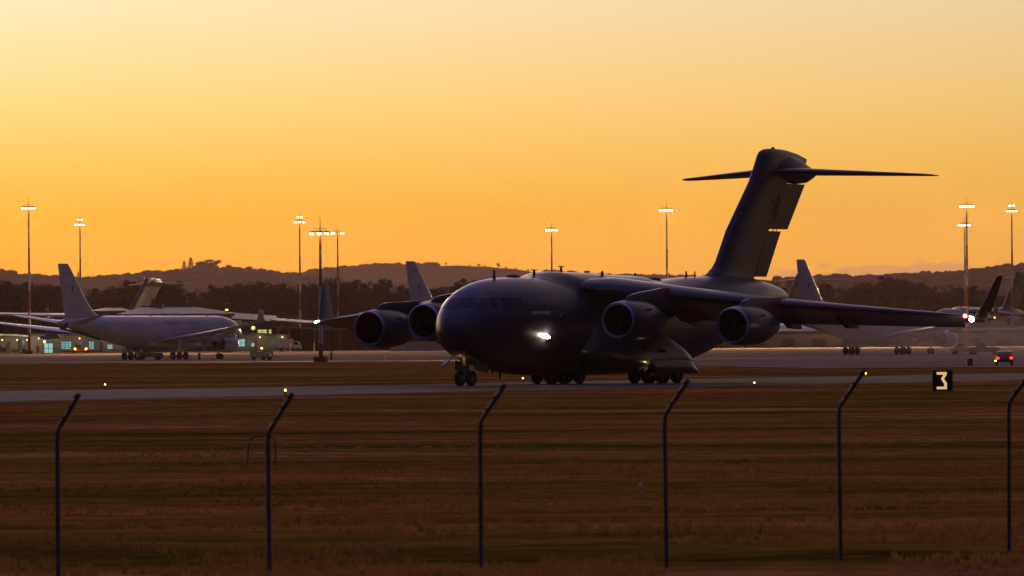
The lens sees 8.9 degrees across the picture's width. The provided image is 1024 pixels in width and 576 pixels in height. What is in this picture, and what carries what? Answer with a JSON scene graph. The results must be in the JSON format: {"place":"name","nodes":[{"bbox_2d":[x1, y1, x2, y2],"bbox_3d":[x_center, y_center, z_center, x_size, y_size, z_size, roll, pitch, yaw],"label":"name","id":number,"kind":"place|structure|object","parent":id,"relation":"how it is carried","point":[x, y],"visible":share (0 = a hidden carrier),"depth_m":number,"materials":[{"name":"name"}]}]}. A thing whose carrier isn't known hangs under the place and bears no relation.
{"place":"outdoors","nodes":[
{"label":"outdoors","id":0,"kind":"place"},
{"bbox_2d":[0,388,216,392],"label":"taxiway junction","id":1,"kind":"object","parent":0,"point":[86,390],"visible":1,"depth_m":416.17,"materials":[{"name":"grey asphalt"}]},
{"bbox_2d":[3,275,368,317],"bbox_3d":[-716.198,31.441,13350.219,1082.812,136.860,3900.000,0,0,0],"label":"hill","id":2,"kind":"structure","parent":0,"point":[190,282],"depth_m":13187.03,"materials":[{"name":"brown plant"}]},
{"bbox_2d":[0,266,352,299],"bbox_3d":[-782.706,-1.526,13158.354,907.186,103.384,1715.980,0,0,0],"label":"hill woodland","id":3,"kind":"object","parent":2,"relation":"on","point":[240,274],"visible":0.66,"depth_m":13251.76,"materials":[{"name":"green plant"}]},
{"bbox_2d":[301,265,532,299],"bbox_3d":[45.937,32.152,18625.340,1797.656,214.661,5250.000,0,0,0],"label":"hill","id":4,"kind":"structure","parent":0,"point":[447,276],"depth_m":18293.43,"materials":[{"name":"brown plant"}]},
{"bbox_2d":[285,262,439,292],"bbox_3d":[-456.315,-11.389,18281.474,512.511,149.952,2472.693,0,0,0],"label":"hill woodland","id":5,"kind":"object","parent":4,"relation":"on","point":[381,269],"visible":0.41,"depth_m":18556.54,"materials":[{"name":"green plant"}]},
{"bbox_2d":[541,269,773,280],"bbox_3d":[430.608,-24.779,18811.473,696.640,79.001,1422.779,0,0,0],"label":"hill woodland","id":6,"kind":"object","parent":4,"relation":"on","point":[661,276],"visible":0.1,"depth_m":19320.14,"materials":[{"name":"green plant"}]},
{"bbox_2d":[0,373,1016,401],"bbox_3d":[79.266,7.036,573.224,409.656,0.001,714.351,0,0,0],"label":"taxiway shoulder","id":7,"kind":"object","parent":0,"point":[532,382],"visible":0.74,"depth_m":419.01},
{"bbox_2d":[0,362,1023,575],"bbox_3d":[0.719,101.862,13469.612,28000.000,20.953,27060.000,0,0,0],"label":"ground","id":8,"kind":"structure","parent":0,"point":[787,420],"depth_m":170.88,"materials":[{"name":"brown plant"}]},
{"bbox_2d":[0,295,23,317],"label":"gum tree","id":9,"kind":"object","parent":8,"relation":"on","point":[8,303],"visible":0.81,"depth_m":1932.53,"materials":[{"name":"green plant"}]},
{"bbox_2d":[0,280,31,317],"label":"gum tree","id":10,"kind":"object","parent":8,"relation":"on","point":[16,294],"visible":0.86,"depth_m":1934.47,"materials":[{"name":"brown plant"}]},
{"bbox_2d":[22,290,52,317],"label":"gum tree","id":11,"kind":"object","parent":8,"relation":"on","point":[33,300],"visible":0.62,"depth_m":1956.93,"materials":[{"name":"green plant"}]},
{"bbox_2d":[32,284,62,317],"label":"gum tree","id":12,"kind":"object","parent":8,"relation":"on","point":[43,295],"visible":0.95,"depth_m":1941.22,"materials":[{"name":"green plant"}]},
{"bbox_2d":[55,393,81,575],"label":"fence post","id":13,"kind":"object","parent":8,"relation":"on","point":[76,396],"visible":1,"depth_m":82.54,"materials":[{"name":"grey metal"}]},
{"bbox_2d":[86,297,106,309],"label":"gum tree","id":14,"kind":"object","parent":8,"relation":"on","point":[95,305],"visible":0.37,"depth_m":1928.29,"materials":[{"name":"green plant"}]},
{"bbox_2d":[91,285,120,305],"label":"gum tree","id":15,"kind":"object","parent":8,"relation":"on","point":[113,290],"visible":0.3,"depth_m":2025.32,"materials":[{"name":"green plant"}]},
{"bbox_2d":[93,295,124,309],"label":"gum tree","id":16,"kind":"object","parent":8,"relation":"on","point":[108,302],"visible":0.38,"depth_m":1925.94,"materials":[{"name":"green plant"}]},
{"bbox_2d":[103,288,132,309],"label":"gum tree","id":17,"kind":"object","parent":8,"relation":"on","point":[120,295],"visible":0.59,"depth_m":1930.28,"materials":[{"name":"green plant"}]},
{"bbox_2d":[121,286,153,308],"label":"gum tree","id":18,"kind":"object","parent":8,"relation":"on","point":[132,294],"visible":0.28,"depth_m":1935.83,"materials":[{"name":"green plant"}]},
{"bbox_2d":[134,285,177,305],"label":"gum tree","id":19,"kind":"object","parent":8,"relation":"on","point":[163,299],"visible":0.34,"depth_m":1940.57,"materials":[{"name":"green plant"}]},
{"bbox_2d":[152,282,179,304],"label":"gum tree","id":20,"kind":"object","parent":8,"relation":"on","point":[164,286],"visible":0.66,"depth_m":1948.27,"materials":[{"name":"green plant"}]},
{"bbox_2d":[159,281,185,304],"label":"gum tree","id":21,"kind":"object","parent":8,"relation":"on","point":[177,285],"visible":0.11,"depth_m":2114.98,"materials":[{"name":"green plant"}]},
{"bbox_2d":[166,288,188,305],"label":"gum tree","id":22,"kind":"object","parent":8,"relation":"on","point":[179,292],"visible":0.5,"depth_m":1948.38,"materials":[{"name":"green plant"}]},
{"bbox_2d":[181,294,201,306],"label":"gum tree","id":23,"kind":"object","parent":8,"relation":"on","point":[193,300],"visible":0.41,"depth_m":1937.70,"materials":[{"name":"green plant"}]},
{"bbox_2d":[206,284,230,306],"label":"gum tree","id":24,"kind":"object","parent":8,"relation":"on","point":[212,290],"visible":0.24,"depth_m":2019.03,"materials":[{"name":"green plant"}]},
{"bbox_2d":[205,291,233,311],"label":"gum tree","id":25,"kind":"object","parent":8,"relation":"on","point":[212,305],"visible":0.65,"depth_m":1933.88,"materials":[{"name":"green plant"}]},
{"bbox_2d":[204,289,249,312],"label":"gum tree","id":26,"kind":"object","parent":8,"relation":"on","point":[221,307],"visible":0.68,"depth_m":1952.09,"materials":[{"name":"green plant"}]},
{"bbox_2d":[228,291,247,312],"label":"gum tree","id":27,"kind":"object","parent":8,"relation":"on","point":[237,307],"visible":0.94,"depth_m":1932.78,"materials":[{"name":"green plant"}]},
{"bbox_2d":[238,286,257,322],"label":"gum tree","id":28,"kind":"object","parent":8,"relation":"on","point":[246,290],"visible":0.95,"depth_m":1945.16,"materials":[{"name":"green plant"}]},
{"bbox_2d":[233,280,285,313],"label":"gum tree","id":29,"kind":"object","parent":8,"relation":"on","point":[259,285],"visible":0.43,"depth_m":1995.78,"materials":[{"name":"green plant"}]},
{"bbox_2d":[246,435,276,467],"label":"metal hoop","id":30,"kind":"object","parent":8,"relation":"on","point":[259,436],"visible":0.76,"depth_m":151.87,"materials":[{"name":"grey metal"}]},
{"bbox_2d":[252,298,273,323],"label":"gum tree","id":31,"kind":"object","parent":8,"relation":"on","point":[256,308],"visible":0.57,"depth_m":1932.70,"materials":[{"name":"green plant"}]},
{"bbox_2d":[251,287,287,322],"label":"gum tree","id":32,"kind":"object","parent":8,"relation":"on","point":[268,297],"visible":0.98,"depth_m":1934.98,"materials":[{"name":"green plant"}]},
{"bbox_2d":[265,288,292,328],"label":"gum tree","id":33,"kind":"object","parent":8,"relation":"on","point":[277,298],"visible":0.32,"depth_m":1964.67,"materials":[{"name":"green plant"}]},
{"bbox_2d":[266,393,294,571],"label":"fence post","id":34,"kind":"object","parent":8,"relation":"on","point":[283,407],"visible":1,"depth_m":85.29,"materials":[{"name":"grey metal"}]},
{"bbox_2d":[268,284,302,328],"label":"gum tree","id":35,"kind":"object","parent":8,"relation":"on","point":[284,286],"visible":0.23,"depth_m":2012.89,"materials":[{"name":"green plant"}]},
{"bbox_2d":[276,293,305,328],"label":"gum tree","id":36,"kind":"object","parent":8,"relation":"on","point":[291,314],"visible":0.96,"depth_m":1935.84,"materials":[{"name":"green plant"}]},
{"bbox_2d":[286,285,318,326],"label":"gum tree","id":37,"kind":"object","parent":8,"relation":"on","point":[310,310],"visible":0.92,"depth_m":1926.44,"materials":[{"name":"green plant"}]},
{"bbox_2d":[294,284,340,327],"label":"gum tree","id":38,"kind":"object","parent":8,"relation":"on","point":[313,299],"visible":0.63,"depth_m":1930.01,"materials":[{"name":"green plant"}]},
{"bbox_2d":[311,277,361,304],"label":"gum tree","id":39,"kind":"object","parent":8,"relation":"on","point":[359,282],"visible":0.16,"depth_m":2109.98,"materials":[{"name":"green plant"}]},
{"bbox_2d":[331,224,343,316],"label":"floodlight mast","id":40,"kind":"object","parent":8,"relation":"on","point":[337,273],"visible":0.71,"depth_m":1899.86,"materials":[{"name":"metal"}]},
{"bbox_2d":[329,284,351,317],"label":"gum tree","id":41,"kind":"object","parent":8,"relation":"on","point":[340,306],"visible":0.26,"depth_m":1962.10,"materials":[{"name":"green plant"}]},
{"bbox_2d":[332,282,368,316],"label":"gum tree","id":42,"kind":"object","parent":8,"relation":"on","point":[361,301],"visible":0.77,"depth_m":1928.13,"materials":[{"name":"green plant"}]},
{"bbox_2d":[344,290,369,314],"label":"gum tree","id":43,"kind":"object","parent":8,"relation":"on","point":[352,310],"visible":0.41,"depth_m":1961.44,"materials":[{"name":"green plant"}]},
{"bbox_2d":[354,290,379,313],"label":"gum tree","id":44,"kind":"object","parent":8,"relation":"on","point":[372,301],"visible":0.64,"depth_m":1948.77,"materials":[{"name":"green plant"}]},
{"bbox_2d":[360,279,386,294],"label":"gum tree","id":45,"kind":"object","parent":8,"relation":"on","point":[381,282],"visible":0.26,"depth_m":2122.46,"materials":[{"name":"green plant"}]},
{"bbox_2d":[371,278,393,297],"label":"gum tree","id":46,"kind":"object","parent":8,"relation":"on","point":[389,284],"visible":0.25,"depth_m":2122.73,"materials":[{"name":"green plant"}]},
{"bbox_2d":[371,292,402,308],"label":"gum tree","id":47,"kind":"object","parent":8,"relation":"on","point":[391,297],"visible":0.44,"depth_m":1928.19,"materials":[{"name":"green plant"}]},
{"bbox_2d":[478,383,506,567],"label":"fence post","id":48,"kind":"object","parent":8,"relation":"on","point":[502,387],"visible":1,"depth_m":86.43,"materials":[{"name":"grey metal"}]},
{"bbox_2d":[0,297,1021,333],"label":"undergrowth","id":49,"kind":"object","parent":8,"relation":"on","point":[297,325],"visible":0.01,"depth_m":2002.80,"materials":[{"name":"green plant"}]},
{"bbox_2d":[662,379,689,567],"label":"fence post","id":50,"kind":"object","parent":8,"relation":"on","point":[664,433],"visible":1,"depth_m":88.84,"materials":[{"name":"grey metal"}]},
{"bbox_2d":[814,283,832,333],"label":"gum tree","id":51,"kind":"object","parent":8,"relation":"on","point":[827,293],"visible":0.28,"depth_m":1938.65,"materials":[{"name":"green plant"}]},
{"bbox_2d":[824,284,850,302],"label":"gum tree","id":52,"kind":"object","parent":8,"relation":"on","point":[833,291],"visible":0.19,"depth_m":1998.05,"materials":[{"name":"green plant"}]},
{"bbox_2d":[837,369,865,560],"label":"fence post","id":53,"kind":"object","parent":8,"relation":"on","point":[839,461],"visible":1,"depth_m":90.74,"materials":[{"name":"grey metal"}]},
{"bbox_2d":[840,286,871,305],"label":"gum tree","id":54,"kind":"object","parent":8,"relation":"on","point":[855,296],"visible":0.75,"depth_m":1928.87,"materials":[{"name":"green plant"}]},
{"bbox_2d":[852,280,888,303],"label":"gum tree","id":55,"kind":"object","parent":8,"relation":"on","point":[886,284],"visible":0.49,"depth_m":1992.07,"materials":[{"name":"green plant"}]},
{"bbox_2d":[863,287,889,306],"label":"gum tree","id":56,"kind":"object","parent":8,"relation":"on","point":[883,297],"visible":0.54,"depth_m":1930.81,"materials":[{"name":"green plant"}]},
{"bbox_2d":[876,286,898,307],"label":"gum tree","id":57,"kind":"object","parent":8,"relation":"on","point":[884,292],"visible":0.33,"depth_m":1966.12,"materials":[{"name":"green plant"}]},
{"bbox_2d":[876,275,909,295],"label":"gum tree","id":58,"kind":"object","parent":8,"relation":"on","point":[889,280],"visible":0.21,"depth_m":2021.02,"materials":[{"name":"green plant"}]},
{"bbox_2d":[886,285,908,308],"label":"gum tree","id":59,"kind":"object","parent":8,"relation":"on","point":[893,291],"visible":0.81,"depth_m":1930.54,"materials":[{"name":"green plant"}]},
{"bbox_2d":[892,282,925,309],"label":"gum tree","id":60,"kind":"object","parent":8,"relation":"on","point":[904,285],"visible":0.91,"depth_m":1934.70,"materials":[{"name":"green plant"}]},
{"bbox_2d":[896,284,934,310],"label":"gum tree","id":61,"kind":"object","parent":8,"relation":"on","point":[910,291],"visible":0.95,"depth_m":1924.29,"materials":[{"name":"green plant"}]},
{"bbox_2d":[917,288,939,311],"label":"gum tree","id":62,"kind":"object","parent":8,"relation":"on","point":[931,299],"visible":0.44,"depth_m":1945.59,"materials":[{"name":"green plant"}]},
{"bbox_2d":[932,369,952,392],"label":"number sign","id":63,"kind":"object","parent":8,"relation":"on","point":[942,380],"visible":0.99,"depth_m":359.92,"materials":[{"name":"black"}]},
{"bbox_2d":[947,285,978,307],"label":"gum tree","id":64,"kind":"object","parent":8,"relation":"on","point":[972,291],"visible":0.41,"depth_m":1992.10,"materials":[{"name":"green plant"}]},
{"bbox_2d":[953,290,974,306],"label":"gum tree","id":65,"kind":"object","parent":8,"relation":"on","point":[962,299],"visible":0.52,"depth_m":1958.30,"materials":[{"name":"green plant"}]},
{"bbox_2d":[1007,379,1023,551],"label":"fence post","id":66,"kind":"object","parent":8,"relation":"on","point":[1016,392],"visible":0.89,"depth_m":92.71,"materials":[{"name":"grey metal"}]},
{"bbox_2d":[0,346,1023,367],"bbox_3d":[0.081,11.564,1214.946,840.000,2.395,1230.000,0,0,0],"label":"apron","id":67,"kind":"object","parent":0,"point":[836,357],"visible":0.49,"depth_m":1146.04,"materials":[{"name":"concrete"}]},
{"bbox_2d":[21,197,34,353],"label":"floodlight mast","id":68,"kind":"object","parent":67,"relation":"on","point":[29,351],"visible":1,"depth_m":1499.82,"materials":[{"name":"grey metal"}]},
{"bbox_2d":[0,308,66,352],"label":"terminal building","id":69,"kind":"structure","parent":67,"relation":"on","point":[13,336],"depth_m":1578.97,"materials":[{"name":"metal"}]},
{"bbox_2d":[2,333,126,352],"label":"operations building","id":70,"kind":"structure","parent":67,"relation":"on","point":[65,342],"depth_m":1564.94,"materials":[{"name":"metal"}]},
{"bbox_2d":[44,343,52,352],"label":"door","id":71,"kind":"structure","parent":70,"relation":"in","point":[48,347],"depth_m":1564.67,"materials":[{"name":"teal glass"}]},
{"bbox_2d":[70,344,89,352],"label":"tow tractor","id":72,"kind":"object","parent":67,"relation":"on","point":[75,348],"visible":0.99,"depth_m":1534.03,"materials":[{"name":"yellow paint"}]},
{"bbox_2d":[75,223,84,287],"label":"floodlight mast","id":73,"kind":"object","parent":67,"relation":"on","point":[79,224],"visible":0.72,"depth_m":1799.99,"materials":[{"name":"metal"}]},
{"bbox_2d":[23,277,193,317],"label":"cargo jet","id":74,"kind":"object","parent":67,"relation":"on","point":[147,291],"visible":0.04,"depth_m":1700.29,"materials":[{"name":"grey paint"}]},
{"bbox_2d":[93,306,129,315],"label":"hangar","id":75,"kind":"structure","parent":67,"relation":"on","point":[112,311],"depth_m":1620.01,"materials":[{"name":"metal"}]},
{"bbox_2d":[0,264,263,359],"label":"tanker jet","id":76,"kind":"object","parent":67,"relation":"on","point":[136,334],"visible":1,"depth_m":1172.93,"materials":[{"name":"grey paint"}]},
{"bbox_2d":[136,349,163,359],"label":"tow tractor","id":77,"kind":"object","parent":67,"relation":"on","point":[143,354],"visible":1,"depth_m":1175.05,"materials":[{"name":"grey metal"}]},
{"bbox_2d":[117,305,241,351],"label":"hangar","id":78,"kind":"structure","parent":67,"relation":"on","point":[159,310],"depth_m":1609.33,"materials":[{"name":"metal"}]},
{"bbox_2d":[232,313,288,350],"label":"office building","id":79,"kind":"structure","parent":67,"relation":"on","point":[263,336],"depth_m":1564.96,"materials":[{"name":"metal"}]},
{"bbox_2d":[250,347,280,359],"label":"generator cart","id":80,"kind":"object","parent":67,"relation":"on","point":[261,353],"visible":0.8,"depth_m":1099.10,"materials":[{"name":"grey metal"}]},
{"bbox_2d":[276,339,301,350],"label":"box truck","id":81,"kind":"object","parent":67,"relation":"on","point":[282,344],"visible":0.98,"depth_m":1555.90,"materials":[{"name":"grey metal"}]},
{"bbox_2d":[294,212,304,326],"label":"floodlight mast","id":82,"kind":"object","parent":67,"relation":"on","point":[299,219],"visible":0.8,"depth_m":1749.88,"materials":[{"name":"metal"}]},
{"bbox_2d":[309,228,328,361],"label":"floodlight mast","id":83,"kind":"object","parent":67,"relation":"on","point":[320,358],"visible":0.94,"depth_m":983.77,"materials":[{"name":"grey metal"}]},
{"bbox_2d":[271,317,438,350],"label":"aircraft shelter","id":84,"kind":"object","parent":67,"relation":"on","point":[339,339],"visible":0.34,"depth_m":1590.95,"materials":[{"name":"metal"}]},
{"bbox_2d":[361,261,432,312],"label":"tanker jet","id":85,"kind":"object","parent":67,"relation":"on","point":[418,289],"depth_m":1157.52,"materials":[{"name":"grey paint"}]},
{"bbox_2d":[391,342,445,350],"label":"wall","id":86,"kind":"structure","parent":67,"relation":"on","point":[421,346],"depth_m":1444.94,"materials":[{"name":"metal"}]},
{"bbox_2d":[659,200,672,278],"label":"floodlight mast","id":87,"kind":"object","parent":67,"relation":"on","point":[666,209],"visible":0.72,"depth_m":1579.94,"materials":[{"name":"metal"}]},
{"bbox_2d":[774,274,846,334],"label":"cargo jet","id":88,"kind":"object","parent":67,"relation":"on","point":[794,292],"depth_m":1679.39,"materials":[{"name":"grey paint"}]},
{"bbox_2d":[715,326,1023,347],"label":"freight shed","id":89,"kind":"structure","parent":67,"relation":"on","point":[827,340],"depth_m":1584.94,"materials":[{"name":"metal"}]},
{"bbox_2d":[781,338,794,347],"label":"roller door","id":90,"kind":"structure","parent":89,"relation":"in","point":[785,342],"depth_m":1584.66,"materials":[{"name":"grey metal"}]},
{"bbox_2d":[812,338,825,346],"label":"roller door","id":91,"kind":"structure","parent":89,"relation":"in","point":[816,342],"depth_m":1584.66,"materials":[{"name":"grey metal"}]},
{"bbox_2d":[996,338,1009,345],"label":"roller door","id":92,"kind":"structure","parent":89,"relation":"in","point":[999,341],"depth_m":1584.66,"materials":[{"name":"grey metal"}]},
{"bbox_2d":[776,259,997,354],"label":"tanker jet","id":93,"kind":"object","parent":67,"relation":"on","point":[864,335],"visible":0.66,"depth_m":1189.98,"materials":[{"name":"grey paint"}]},
{"bbox_2d":[950,343,971,354],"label":"tow tractor","id":94,"kind":"object","parent":67,"relation":"on","point":[957,348],"visible":0.9,"depth_m":1149.02,"materials":[{"name":"yellow paint"}]},
{"bbox_2d":[958,216,970,306],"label":"floodlight mast","id":95,"kind":"object","parent":67,"relation":"on","point":[964,222],"visible":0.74,"depth_m":1814.90,"materials":[{"name":"metal"}]},
{"bbox_2d":[959,196,973,346],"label":"floodlight mast","id":96,"kind":"object","parent":67,"relation":"on","point":[967,344],"visible":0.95,"depth_m":1549.82,"materials":[{"name":"metal"}]},
{"bbox_2d":[937,271,1023,332],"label":"cargo jet","id":97,"kind":"object","parent":67,"relation":"on","point":[1003,318],"visible":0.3,"depth_m":1618.22,"materials":[{"name":"grey paint"}]},
{"bbox_2d":[969,343,1000,354],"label":"tow tractor","id":98,"kind":"object","parent":67,"relation":"on","point":[980,347],"visible":0.88,"depth_m":1139.16,"materials":[{"name":"grey metal"}]},
{"bbox_2d":[995,351,1012,364],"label":"car","id":99,"kind":"object","parent":67,"relation":"on","point":[1003,356],"visible":1,"depth_m":690.07,"materials":[{"name":"grey metal"}]},
{"bbox_2d":[1006,200,1016,332],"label":"floodlight mast","id":100,"kind":"object","parent":67,"relation":"on","point":[1011,210],"visible":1,"depth_m":1599.86,"materials":[{"name":"metal"}]},
{"bbox_2d":[0,373,1023,400],"bbox_3d":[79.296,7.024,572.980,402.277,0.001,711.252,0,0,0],"label":"taxiway","id":101,"kind":"structure","parent":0,"point":[67,395],"depth_m":417.19,"materials":[{"name":"grey asphalt"}]},
{"bbox_2d":[0,379,1008,400],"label":"taxiway line","id":102,"kind":"object","parent":101,"relation":"on","point":[482,390],"visible":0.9,"depth_m":391.14,"materials":[{"name":"paint"}]},
{"bbox_2d":[314,147,1002,385],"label":"cargo jet","id":103,"kind":"object","parent":101,"relation":"on","point":[561,327],"visible":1,"depth_m":439.96,"materials":[{"name":"grey paint"}]},
{"bbox_2d":[474,360,488,373],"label":"gear door","id":104,"kind":"structure","parent":103,"relation":"in","point":[479,366],"depth_m":430.37,"materials":[{"name":"grey paint"}]},
{"bbox_2d":[0,0,1023,280],"label":"sky","id":105,"kind":"structure","parent":0,"point":[451,132],"materials":[{"name":"orange"}]},
{"bbox_3d":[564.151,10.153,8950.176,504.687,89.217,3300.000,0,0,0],"label":"right hill","id":106,"kind":"structure","parent":0,"visible":0},
{"bbox_2d":[763,262,1023,298],"bbox_3d":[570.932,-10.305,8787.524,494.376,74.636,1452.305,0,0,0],"label":"hill woodland","id":107,"kind":"object","parent":106,"relation":"on","point":[981,278],"visible":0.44,"depth_m":8814.22,"materials":[{"name":"green plant"}]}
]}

